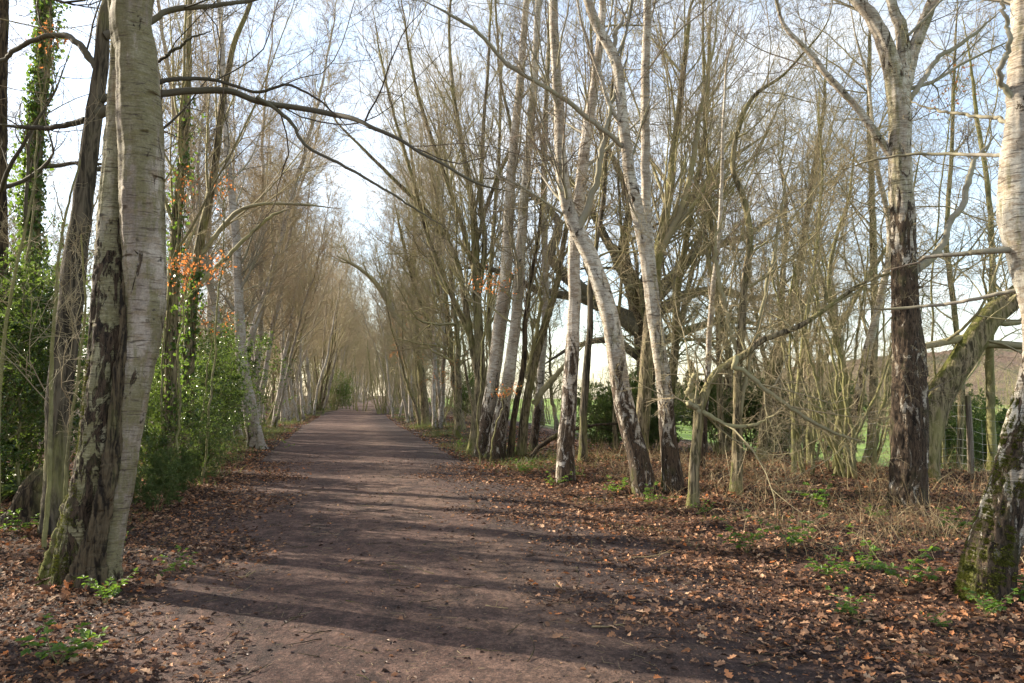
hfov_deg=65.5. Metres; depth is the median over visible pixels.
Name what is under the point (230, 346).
scrub bush
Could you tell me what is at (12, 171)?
birch tree
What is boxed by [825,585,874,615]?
bramble plant
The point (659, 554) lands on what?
fallen twig
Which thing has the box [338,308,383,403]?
bare tree
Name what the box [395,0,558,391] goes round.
oak tree
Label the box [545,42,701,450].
oak tree
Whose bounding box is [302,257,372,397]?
bare tree
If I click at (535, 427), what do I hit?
birch tree
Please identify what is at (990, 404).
oak tree
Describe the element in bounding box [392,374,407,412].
scrub bush
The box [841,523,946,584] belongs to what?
bramble plant
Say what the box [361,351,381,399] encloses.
bare tree
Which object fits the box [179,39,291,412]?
birch tree
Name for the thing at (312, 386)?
scrub bush
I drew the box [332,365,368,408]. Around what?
scrub bush
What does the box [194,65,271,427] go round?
birch tree
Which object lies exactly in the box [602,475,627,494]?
bramble plant
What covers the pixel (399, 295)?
birch tree
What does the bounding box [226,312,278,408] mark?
scrub bush
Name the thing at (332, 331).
bare tree
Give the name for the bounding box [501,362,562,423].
scrub bush
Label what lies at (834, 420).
evergreen bush
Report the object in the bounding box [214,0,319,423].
birch tree
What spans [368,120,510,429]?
bare tree
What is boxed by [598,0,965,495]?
bare tree
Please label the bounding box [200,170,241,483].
beech sapling
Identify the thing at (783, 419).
evergreen bush
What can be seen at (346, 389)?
holly bush
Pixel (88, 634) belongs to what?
bramble plant
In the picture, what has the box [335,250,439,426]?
bare tree
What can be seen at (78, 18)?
sky
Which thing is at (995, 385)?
scrub bush
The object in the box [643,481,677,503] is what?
bramble plant
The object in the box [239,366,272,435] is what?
scrub bush
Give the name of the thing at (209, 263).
birch tree
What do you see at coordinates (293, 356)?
bare tree
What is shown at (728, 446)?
bare tree
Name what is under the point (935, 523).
dry grass
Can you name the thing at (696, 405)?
bare tree
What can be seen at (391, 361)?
scrub bush
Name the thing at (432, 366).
bare tree
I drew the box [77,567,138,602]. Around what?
bramble plant
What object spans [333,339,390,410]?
scrub bush
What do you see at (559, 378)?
scrub bush
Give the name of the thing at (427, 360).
birch tree
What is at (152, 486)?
evergreen bush
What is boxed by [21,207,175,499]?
sapling
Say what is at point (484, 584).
bark debris
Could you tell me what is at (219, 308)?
bare tree
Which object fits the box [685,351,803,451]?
evergreen bush
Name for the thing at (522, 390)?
scrub bush
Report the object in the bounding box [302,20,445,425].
oak tree
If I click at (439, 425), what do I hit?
bare tree
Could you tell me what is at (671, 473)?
birch tree
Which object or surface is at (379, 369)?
scrub bush
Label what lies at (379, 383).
scrub bush
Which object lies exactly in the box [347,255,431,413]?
bare tree
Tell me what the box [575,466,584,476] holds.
bramble plant
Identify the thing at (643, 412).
oak tree
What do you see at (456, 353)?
bare tree
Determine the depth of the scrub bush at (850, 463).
12.87 m
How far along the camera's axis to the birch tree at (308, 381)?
66.96 m
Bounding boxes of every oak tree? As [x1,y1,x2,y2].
[0,0,199,482]
[0,0,606,538]
[8,0,174,475]
[11,0,366,476]
[156,0,399,479]
[264,0,582,450]
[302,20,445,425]
[339,183,496,425]
[361,28,513,387]
[392,0,678,457]
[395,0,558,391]
[429,0,621,460]
[432,41,885,435]
[466,0,764,463]
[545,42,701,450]
[579,0,887,454]
[589,0,831,456]
[593,0,817,450]
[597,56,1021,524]
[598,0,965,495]
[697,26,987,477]
[725,0,967,461]
[743,0,1007,465]
[755,0,1010,470]
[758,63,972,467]
[794,96,975,462]
[803,16,1022,483]
[826,0,1021,469]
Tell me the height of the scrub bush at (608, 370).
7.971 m
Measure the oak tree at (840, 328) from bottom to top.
7.922 m
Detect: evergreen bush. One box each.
[132,437,199,512]
[147,437,207,492]
[159,434,230,478]
[556,367,675,446]
[575,381,636,448]
[617,389,691,448]
[673,370,788,451]
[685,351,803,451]
[732,374,834,454]
[783,366,880,458]
[879,383,1005,468]
[927,375,1008,470]
[948,405,1006,470]
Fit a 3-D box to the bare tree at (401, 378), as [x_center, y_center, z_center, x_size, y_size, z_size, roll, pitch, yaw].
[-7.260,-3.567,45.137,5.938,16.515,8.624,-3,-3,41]
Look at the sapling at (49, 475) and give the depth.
8.11 m
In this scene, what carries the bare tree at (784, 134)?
on the ground at (686, 442)
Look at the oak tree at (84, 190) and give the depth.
9.41 m
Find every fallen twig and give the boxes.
[132,528,178,552]
[329,644,372,652]
[592,614,627,627]
[630,549,673,558]
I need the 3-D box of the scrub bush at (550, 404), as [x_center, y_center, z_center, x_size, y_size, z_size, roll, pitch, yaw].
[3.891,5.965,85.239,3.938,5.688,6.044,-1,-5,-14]
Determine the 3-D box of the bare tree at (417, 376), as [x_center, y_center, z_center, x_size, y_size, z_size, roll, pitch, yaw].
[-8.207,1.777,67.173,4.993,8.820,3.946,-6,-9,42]
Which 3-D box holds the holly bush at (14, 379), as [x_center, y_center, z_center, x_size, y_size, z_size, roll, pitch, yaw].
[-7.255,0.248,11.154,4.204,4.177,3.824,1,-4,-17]
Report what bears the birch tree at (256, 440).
on the ground at (686, 442)
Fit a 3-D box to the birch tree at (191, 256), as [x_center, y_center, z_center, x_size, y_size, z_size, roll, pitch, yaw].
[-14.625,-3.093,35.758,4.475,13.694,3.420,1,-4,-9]
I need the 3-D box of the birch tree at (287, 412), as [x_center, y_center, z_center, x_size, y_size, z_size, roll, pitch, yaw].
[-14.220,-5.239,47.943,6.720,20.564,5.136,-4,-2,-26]
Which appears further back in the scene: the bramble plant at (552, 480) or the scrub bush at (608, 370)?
the scrub bush at (608, 370)
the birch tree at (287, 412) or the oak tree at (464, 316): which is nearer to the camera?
the oak tree at (464, 316)
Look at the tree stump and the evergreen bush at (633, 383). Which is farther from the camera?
the evergreen bush at (633, 383)
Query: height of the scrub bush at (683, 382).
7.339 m
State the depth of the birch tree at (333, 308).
95.48 m
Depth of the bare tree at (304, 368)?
69.51 m
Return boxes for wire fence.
[531,396,1002,473]
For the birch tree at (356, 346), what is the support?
on the ground at (686, 442)
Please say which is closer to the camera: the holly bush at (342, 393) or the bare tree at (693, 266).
the bare tree at (693, 266)
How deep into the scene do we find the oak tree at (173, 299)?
13.55 m
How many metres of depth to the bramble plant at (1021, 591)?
5.92 m
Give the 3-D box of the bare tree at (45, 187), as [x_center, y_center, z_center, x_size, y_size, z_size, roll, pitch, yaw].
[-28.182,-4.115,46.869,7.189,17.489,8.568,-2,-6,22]
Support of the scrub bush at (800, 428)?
on the ground at (686, 442)
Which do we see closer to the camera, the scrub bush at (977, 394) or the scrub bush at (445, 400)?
the scrub bush at (445, 400)
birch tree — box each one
[0,0,166,109]
[7,10,76,283]
[7,113,25,212]
[32,0,166,591]
[59,63,192,428]
[88,87,195,308]
[152,0,278,437]
[157,0,306,449]
[159,0,325,333]
[162,0,308,376]
[172,145,240,342]
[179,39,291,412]
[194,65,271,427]
[205,70,310,383]
[205,121,335,368]
[211,0,360,435]
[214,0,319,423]
[236,82,334,421]
[243,42,359,427]
[258,122,324,421]
[263,122,338,426]
[264,183,332,418]
[271,144,330,419]
[293,201,350,389]
[293,211,321,413]
[295,254,325,404]
[301,198,350,413]
[305,229,338,395]
[306,180,353,403]
[321,237,349,365]
[328,249,358,368]
[348,293,368,388]
[365,0,754,493]
[373,204,423,416]
[391,144,485,417]
[399,200,442,365]
[410,218,468,416]
[419,0,731,497]
[439,0,588,461]
[459,0,718,484]
[464,0,585,459]
[473,0,594,450]
[613,0,826,468]
[685,0,1009,510]
[708,0,1008,464]
[833,0,1023,604]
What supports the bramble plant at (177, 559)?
on the ground at (686, 442)
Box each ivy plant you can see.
[7,0,71,427]
[155,95,206,434]
[177,267,207,442]
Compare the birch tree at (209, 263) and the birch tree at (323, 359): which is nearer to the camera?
the birch tree at (209, 263)
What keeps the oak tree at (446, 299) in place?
on the ground at (686, 442)
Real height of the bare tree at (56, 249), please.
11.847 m
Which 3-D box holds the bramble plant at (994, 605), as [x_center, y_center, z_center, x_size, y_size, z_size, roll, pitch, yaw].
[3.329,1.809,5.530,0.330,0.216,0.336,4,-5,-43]
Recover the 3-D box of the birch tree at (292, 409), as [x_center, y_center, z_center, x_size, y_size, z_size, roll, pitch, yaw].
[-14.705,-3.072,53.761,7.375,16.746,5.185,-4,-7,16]
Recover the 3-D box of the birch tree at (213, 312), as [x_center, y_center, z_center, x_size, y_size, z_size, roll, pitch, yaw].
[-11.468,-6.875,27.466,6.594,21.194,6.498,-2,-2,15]
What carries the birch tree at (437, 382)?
on the ground at (686, 442)
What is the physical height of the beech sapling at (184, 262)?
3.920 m
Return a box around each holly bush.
[0,214,92,497]
[0,243,206,503]
[70,371,241,480]
[79,315,323,454]
[141,333,250,471]
[179,303,296,436]
[198,373,270,450]
[311,365,362,409]
[339,378,357,405]
[445,362,474,418]
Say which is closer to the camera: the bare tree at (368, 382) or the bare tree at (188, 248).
the bare tree at (188, 248)
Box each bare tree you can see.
[8,131,77,288]
[8,188,96,409]
[8,219,90,347]
[8,237,17,274]
[9,129,103,349]
[45,182,167,389]
[159,149,291,356]
[185,168,323,420]
[199,262,246,343]
[206,204,341,419]
[214,136,384,427]
[243,229,347,419]
[246,237,317,381]
[264,328,327,409]
[292,198,375,414]
[302,244,361,410]
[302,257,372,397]
[309,282,370,408]
[310,143,431,421]
[310,307,359,408]
[317,287,357,406]
[321,235,375,411]
[321,301,363,405]
[332,211,435,417]
[335,245,428,413]
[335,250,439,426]
[335,290,388,404]
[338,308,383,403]
[340,300,374,405]
[344,291,374,384]
[346,322,371,399]
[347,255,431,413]
[356,0,502,428]
[356,333,371,400]
[361,308,403,408]
[361,332,378,401]
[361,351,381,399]
[363,262,406,406]
[365,66,512,437]
[365,285,399,405]
[365,299,441,402]
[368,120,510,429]
[380,264,420,406]
[389,331,449,382]
[397,335,432,405]
[426,319,453,403]
[436,202,530,413]
[448,271,510,395]
[499,227,567,424]
[519,254,584,429]
[558,97,706,402]
[608,22,791,451]
[612,66,773,431]
[635,32,867,454]
[681,169,835,452]
[692,114,880,450]
[768,109,889,390]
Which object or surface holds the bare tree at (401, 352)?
on the ground at (686, 442)
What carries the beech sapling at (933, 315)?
on the ground at (686, 442)
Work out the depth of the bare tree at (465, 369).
42.55 m
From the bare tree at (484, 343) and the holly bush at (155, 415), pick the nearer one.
the holly bush at (155, 415)
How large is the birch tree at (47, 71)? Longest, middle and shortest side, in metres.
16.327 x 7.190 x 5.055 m
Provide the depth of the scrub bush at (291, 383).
50.80 m
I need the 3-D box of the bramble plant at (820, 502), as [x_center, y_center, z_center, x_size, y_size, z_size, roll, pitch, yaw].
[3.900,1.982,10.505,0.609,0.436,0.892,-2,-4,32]
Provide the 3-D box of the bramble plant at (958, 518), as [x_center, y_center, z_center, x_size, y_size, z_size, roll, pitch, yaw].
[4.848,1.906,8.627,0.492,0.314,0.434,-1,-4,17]
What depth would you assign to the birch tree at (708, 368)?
14.55 m
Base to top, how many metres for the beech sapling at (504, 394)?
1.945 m
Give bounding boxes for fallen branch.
[529,397,656,458]
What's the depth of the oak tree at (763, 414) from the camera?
17.26 m
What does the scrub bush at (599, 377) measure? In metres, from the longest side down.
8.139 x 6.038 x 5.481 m
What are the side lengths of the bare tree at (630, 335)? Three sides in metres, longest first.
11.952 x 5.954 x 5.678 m
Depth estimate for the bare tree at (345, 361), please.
104.14 m
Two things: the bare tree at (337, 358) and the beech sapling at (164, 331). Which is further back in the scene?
the bare tree at (337, 358)
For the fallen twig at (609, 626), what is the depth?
5.54 m
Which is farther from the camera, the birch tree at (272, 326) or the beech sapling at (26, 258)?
the birch tree at (272, 326)
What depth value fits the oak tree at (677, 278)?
20.14 m
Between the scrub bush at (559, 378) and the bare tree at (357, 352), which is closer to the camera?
the scrub bush at (559, 378)
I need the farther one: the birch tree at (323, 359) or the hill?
the hill
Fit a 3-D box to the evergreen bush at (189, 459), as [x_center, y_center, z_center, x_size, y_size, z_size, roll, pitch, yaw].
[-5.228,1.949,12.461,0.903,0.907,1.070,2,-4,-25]
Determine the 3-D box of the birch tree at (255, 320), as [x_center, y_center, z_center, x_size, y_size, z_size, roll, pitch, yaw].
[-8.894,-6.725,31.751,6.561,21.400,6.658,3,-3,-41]
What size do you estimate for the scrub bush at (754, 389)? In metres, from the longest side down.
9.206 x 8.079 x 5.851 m
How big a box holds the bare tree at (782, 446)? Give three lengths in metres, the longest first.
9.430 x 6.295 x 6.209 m
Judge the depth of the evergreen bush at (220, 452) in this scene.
14.78 m
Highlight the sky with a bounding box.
[7,0,1021,398]
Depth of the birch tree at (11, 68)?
29.62 m
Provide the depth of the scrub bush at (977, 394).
74.55 m
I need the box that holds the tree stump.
[0,466,42,528]
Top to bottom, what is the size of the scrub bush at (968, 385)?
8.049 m
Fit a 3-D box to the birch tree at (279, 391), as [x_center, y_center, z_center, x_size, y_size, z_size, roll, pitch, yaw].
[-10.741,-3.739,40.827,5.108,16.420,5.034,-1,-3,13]
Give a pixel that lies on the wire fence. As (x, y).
(970, 438)
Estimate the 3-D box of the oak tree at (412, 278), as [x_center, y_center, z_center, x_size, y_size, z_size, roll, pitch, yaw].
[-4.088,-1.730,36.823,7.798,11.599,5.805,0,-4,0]
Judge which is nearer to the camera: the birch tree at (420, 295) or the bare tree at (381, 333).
the birch tree at (420, 295)
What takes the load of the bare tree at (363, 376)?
on the ground at (686, 442)
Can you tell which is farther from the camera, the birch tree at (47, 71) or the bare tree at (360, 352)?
the bare tree at (360, 352)
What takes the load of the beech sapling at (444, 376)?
on the ground at (686, 442)
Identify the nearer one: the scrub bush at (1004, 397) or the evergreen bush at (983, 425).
the evergreen bush at (983, 425)
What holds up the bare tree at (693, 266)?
on the ground at (686, 442)
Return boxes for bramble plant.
[0,508,39,530]
[15,613,108,664]
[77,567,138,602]
[153,545,197,575]
[510,457,536,472]
[544,471,571,485]
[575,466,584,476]
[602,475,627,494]
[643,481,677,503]
[690,498,715,513]
[712,511,794,552]
[744,508,828,547]
[787,474,834,509]
[804,546,865,580]
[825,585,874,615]
[839,544,878,569]
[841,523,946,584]
[865,504,888,516]
[920,611,951,626]
[934,505,973,530]
[960,587,1017,617]
[1016,574,1023,600]
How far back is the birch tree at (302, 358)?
65.49 m
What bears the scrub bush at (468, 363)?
on the ground at (686, 442)
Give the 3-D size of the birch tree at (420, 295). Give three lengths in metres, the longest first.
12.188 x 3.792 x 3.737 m
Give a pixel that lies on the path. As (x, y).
(344, 436)
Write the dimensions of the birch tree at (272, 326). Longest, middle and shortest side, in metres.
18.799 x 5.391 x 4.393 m
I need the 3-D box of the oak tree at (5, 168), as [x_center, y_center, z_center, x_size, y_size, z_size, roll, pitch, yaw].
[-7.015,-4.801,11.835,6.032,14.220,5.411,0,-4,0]
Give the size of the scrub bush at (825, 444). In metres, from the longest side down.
3.315 x 3.120 x 2.160 m
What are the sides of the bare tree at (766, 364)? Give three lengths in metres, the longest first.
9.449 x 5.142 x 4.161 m
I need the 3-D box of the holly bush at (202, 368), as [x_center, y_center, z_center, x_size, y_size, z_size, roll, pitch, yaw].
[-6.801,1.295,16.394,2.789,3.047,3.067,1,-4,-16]
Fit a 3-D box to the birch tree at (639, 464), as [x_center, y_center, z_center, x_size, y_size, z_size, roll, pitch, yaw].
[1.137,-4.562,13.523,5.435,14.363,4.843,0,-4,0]
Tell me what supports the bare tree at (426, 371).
on the ground at (686, 442)
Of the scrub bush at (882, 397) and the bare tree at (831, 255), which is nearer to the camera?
the bare tree at (831, 255)
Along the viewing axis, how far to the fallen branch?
18.45 m
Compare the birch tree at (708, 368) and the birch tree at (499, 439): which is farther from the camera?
the birch tree at (499, 439)
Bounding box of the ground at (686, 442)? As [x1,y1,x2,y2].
[0,396,1023,682]
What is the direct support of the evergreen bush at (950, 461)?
on the ground at (686, 442)
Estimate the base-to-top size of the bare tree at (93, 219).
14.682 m
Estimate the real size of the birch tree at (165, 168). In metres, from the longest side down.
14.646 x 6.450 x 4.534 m
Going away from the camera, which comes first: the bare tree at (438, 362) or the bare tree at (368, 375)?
the bare tree at (438, 362)
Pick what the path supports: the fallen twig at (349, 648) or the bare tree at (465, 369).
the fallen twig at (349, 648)
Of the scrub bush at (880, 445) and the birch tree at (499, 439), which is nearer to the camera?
the scrub bush at (880, 445)
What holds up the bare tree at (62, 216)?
on the ground at (686, 442)
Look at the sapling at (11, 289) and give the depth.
8.21 m
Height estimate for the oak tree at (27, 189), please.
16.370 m
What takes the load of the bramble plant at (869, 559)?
on the ground at (686, 442)
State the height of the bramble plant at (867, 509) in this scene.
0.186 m
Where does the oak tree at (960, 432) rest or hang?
on the ground at (686, 442)
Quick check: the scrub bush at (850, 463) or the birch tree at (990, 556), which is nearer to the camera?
the birch tree at (990, 556)
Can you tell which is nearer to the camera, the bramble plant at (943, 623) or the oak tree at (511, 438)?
the bramble plant at (943, 623)
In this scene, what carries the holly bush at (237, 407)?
on the ground at (686, 442)
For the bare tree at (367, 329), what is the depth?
65.70 m
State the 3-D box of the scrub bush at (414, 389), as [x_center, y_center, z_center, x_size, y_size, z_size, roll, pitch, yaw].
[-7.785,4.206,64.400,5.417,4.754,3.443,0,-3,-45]
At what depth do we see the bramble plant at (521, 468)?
15.52 m
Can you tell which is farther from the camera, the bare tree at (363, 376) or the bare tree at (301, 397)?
the bare tree at (363, 376)
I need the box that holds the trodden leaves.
[1,452,939,682]
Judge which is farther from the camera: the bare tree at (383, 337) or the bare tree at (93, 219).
the bare tree at (383, 337)
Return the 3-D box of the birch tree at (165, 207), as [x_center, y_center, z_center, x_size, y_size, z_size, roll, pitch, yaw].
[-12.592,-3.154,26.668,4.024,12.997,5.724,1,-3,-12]
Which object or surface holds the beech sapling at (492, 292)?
on the ground at (686, 442)
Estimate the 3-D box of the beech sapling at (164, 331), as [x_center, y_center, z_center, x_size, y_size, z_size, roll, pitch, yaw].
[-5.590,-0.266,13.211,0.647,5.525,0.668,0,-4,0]
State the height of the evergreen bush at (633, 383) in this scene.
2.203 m
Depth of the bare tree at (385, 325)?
88.03 m
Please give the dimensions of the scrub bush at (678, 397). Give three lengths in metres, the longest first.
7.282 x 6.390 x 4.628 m
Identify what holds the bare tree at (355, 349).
on the ground at (686, 442)
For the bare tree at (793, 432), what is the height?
7.610 m
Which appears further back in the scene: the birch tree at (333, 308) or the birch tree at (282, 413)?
the birch tree at (333, 308)
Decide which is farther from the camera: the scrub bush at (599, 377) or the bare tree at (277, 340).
the scrub bush at (599, 377)
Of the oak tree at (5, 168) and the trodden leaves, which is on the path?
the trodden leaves
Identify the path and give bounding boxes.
[0,398,942,682]
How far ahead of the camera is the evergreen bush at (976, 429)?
20.39 m
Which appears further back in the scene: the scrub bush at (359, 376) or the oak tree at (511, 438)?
the scrub bush at (359, 376)
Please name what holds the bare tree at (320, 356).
on the ground at (686, 442)
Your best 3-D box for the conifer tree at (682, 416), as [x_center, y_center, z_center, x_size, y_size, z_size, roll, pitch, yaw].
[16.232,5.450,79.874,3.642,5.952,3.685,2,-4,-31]
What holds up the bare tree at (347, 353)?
on the ground at (686, 442)
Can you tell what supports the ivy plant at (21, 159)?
attached to the oak tree at (27, 189)
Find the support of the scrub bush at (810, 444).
on the ground at (686, 442)
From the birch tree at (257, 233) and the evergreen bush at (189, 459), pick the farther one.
the birch tree at (257, 233)
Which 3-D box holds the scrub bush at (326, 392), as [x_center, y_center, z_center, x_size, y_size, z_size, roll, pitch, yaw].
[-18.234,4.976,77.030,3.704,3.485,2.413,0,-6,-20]
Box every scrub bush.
[198,312,269,381]
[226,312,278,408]
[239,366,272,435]
[261,359,318,408]
[268,377,318,417]
[295,387,314,413]
[299,380,315,404]
[302,366,324,404]
[306,380,340,407]
[312,369,337,403]
[319,362,344,410]
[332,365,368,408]
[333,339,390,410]
[340,358,367,409]
[350,325,404,413]
[354,348,429,412]
[356,341,400,412]
[375,356,430,410]
[389,369,431,406]
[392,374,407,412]
[399,359,473,419]
[425,359,453,415]
[427,374,449,411]
[428,351,470,410]
[439,379,473,434]
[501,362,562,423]
[512,348,549,416]
[512,361,546,417]
[535,381,559,421]
[544,376,605,413]
[546,344,581,416]
[589,358,609,412]
[597,358,634,390]
[668,219,964,493]
[674,378,688,428]
[678,357,703,423]
[724,188,988,475]
[727,221,953,465]
[737,234,889,460]
[743,357,767,433]
[760,302,944,471]
[765,283,934,464]
[849,353,891,431]
[928,361,1009,422]
[957,371,985,411]
[966,358,1004,416]
[969,360,1016,428]
[970,359,1016,414]
[995,376,1014,414]
[997,352,1020,407]
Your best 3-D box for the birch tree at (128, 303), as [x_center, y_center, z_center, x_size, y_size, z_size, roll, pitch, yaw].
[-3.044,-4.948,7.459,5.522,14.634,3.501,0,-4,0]
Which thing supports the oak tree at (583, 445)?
on the ground at (686, 442)
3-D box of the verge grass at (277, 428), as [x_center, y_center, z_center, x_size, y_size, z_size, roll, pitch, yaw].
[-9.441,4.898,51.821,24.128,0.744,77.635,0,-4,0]
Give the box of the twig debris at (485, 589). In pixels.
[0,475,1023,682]
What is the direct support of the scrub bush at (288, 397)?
on the ground at (686, 442)
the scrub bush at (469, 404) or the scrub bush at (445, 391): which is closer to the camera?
the scrub bush at (469, 404)
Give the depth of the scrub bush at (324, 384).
73.22 m
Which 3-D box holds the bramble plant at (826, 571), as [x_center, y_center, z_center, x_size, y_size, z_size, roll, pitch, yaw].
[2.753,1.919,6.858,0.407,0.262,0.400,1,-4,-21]
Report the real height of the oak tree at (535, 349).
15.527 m
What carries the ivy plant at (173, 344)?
attached to the oak tree at (173, 299)
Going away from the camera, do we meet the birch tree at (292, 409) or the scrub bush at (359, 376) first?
the birch tree at (292, 409)
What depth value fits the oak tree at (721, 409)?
18.09 m
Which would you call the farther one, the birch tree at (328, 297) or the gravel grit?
the birch tree at (328, 297)
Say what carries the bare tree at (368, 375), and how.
on the ground at (686, 442)
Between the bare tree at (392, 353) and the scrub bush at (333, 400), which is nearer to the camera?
the bare tree at (392, 353)
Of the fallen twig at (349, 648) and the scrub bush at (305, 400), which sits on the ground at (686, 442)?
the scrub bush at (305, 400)
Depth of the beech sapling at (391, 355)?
59.98 m
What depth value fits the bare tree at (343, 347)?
94.70 m
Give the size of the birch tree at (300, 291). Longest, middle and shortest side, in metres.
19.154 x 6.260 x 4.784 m
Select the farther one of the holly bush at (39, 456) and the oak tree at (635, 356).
the oak tree at (635, 356)
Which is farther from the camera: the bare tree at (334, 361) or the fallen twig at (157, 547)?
the bare tree at (334, 361)
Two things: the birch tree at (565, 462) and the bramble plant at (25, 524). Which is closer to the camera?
the bramble plant at (25, 524)
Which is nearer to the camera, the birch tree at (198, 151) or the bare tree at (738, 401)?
the bare tree at (738, 401)
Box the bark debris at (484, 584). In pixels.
[4,463,1023,682]
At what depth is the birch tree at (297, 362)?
61.29 m
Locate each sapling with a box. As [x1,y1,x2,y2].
[0,56,149,548]
[0,170,87,502]
[16,19,69,485]
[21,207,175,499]
[159,160,200,477]
[166,244,236,480]
[180,302,243,469]
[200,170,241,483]
[389,315,397,413]
[417,352,465,435]
[468,262,520,464]
[488,381,521,465]
[929,48,982,468]
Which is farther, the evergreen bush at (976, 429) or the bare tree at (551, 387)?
the bare tree at (551, 387)
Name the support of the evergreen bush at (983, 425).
on the ground at (686, 442)
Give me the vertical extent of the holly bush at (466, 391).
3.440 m
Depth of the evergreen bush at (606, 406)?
20.39 m
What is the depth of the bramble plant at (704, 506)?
11.02 m
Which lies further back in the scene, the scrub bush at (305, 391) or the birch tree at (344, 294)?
the birch tree at (344, 294)
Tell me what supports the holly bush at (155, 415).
on the ground at (686, 442)
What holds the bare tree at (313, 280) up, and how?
on the ground at (686, 442)
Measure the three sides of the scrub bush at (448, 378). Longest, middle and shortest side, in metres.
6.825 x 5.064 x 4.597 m
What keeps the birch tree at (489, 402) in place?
on the ground at (686, 442)
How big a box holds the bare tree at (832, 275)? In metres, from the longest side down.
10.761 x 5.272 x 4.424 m
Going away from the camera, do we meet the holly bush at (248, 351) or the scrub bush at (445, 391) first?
the holly bush at (248, 351)
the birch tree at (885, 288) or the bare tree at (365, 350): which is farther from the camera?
the bare tree at (365, 350)
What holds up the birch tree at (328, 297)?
on the ground at (686, 442)
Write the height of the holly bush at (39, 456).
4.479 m
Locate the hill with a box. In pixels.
[591,348,1021,404]
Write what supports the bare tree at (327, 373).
on the ground at (686, 442)
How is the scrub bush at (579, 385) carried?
on the ground at (686, 442)
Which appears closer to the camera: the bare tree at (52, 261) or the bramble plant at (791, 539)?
the bramble plant at (791, 539)
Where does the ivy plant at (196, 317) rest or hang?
attached to the oak tree at (200, 240)
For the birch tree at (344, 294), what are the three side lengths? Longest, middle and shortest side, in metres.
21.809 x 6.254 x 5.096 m
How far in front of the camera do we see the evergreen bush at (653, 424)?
20.92 m
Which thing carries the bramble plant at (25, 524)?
on the ground at (686, 442)
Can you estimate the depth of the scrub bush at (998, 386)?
77.91 m
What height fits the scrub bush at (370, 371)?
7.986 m
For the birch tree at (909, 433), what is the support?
on the ground at (686, 442)
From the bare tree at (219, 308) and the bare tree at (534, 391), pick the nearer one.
the bare tree at (534, 391)
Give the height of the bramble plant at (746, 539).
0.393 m
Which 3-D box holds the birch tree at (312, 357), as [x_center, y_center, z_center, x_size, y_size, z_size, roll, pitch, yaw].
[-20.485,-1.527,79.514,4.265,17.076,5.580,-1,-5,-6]
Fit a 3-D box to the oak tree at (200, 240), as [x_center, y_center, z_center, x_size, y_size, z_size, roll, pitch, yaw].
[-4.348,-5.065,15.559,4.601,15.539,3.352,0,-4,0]
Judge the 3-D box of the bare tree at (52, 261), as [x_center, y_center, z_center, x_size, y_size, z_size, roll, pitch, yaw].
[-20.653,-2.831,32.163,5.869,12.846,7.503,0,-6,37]
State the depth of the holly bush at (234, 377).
20.15 m
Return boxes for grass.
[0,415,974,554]
[137,407,627,486]
[534,433,1023,567]
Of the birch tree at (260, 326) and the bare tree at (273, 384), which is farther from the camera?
the bare tree at (273, 384)
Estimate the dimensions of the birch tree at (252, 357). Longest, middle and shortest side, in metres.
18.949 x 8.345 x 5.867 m
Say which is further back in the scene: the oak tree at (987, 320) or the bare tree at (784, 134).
the bare tree at (784, 134)
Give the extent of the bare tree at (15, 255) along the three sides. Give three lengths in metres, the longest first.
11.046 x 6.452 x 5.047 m
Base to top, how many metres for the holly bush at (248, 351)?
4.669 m
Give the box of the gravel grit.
[9,494,892,682]
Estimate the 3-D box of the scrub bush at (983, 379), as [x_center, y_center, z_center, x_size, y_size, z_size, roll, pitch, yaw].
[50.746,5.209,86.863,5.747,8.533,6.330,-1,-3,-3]
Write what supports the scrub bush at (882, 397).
on the ground at (686, 442)
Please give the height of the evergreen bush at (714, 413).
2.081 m
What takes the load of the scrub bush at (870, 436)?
on the ground at (686, 442)
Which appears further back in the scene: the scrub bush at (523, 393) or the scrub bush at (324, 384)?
the scrub bush at (523, 393)
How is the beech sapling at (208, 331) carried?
on the ground at (686, 442)
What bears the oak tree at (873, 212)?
on the ground at (686, 442)

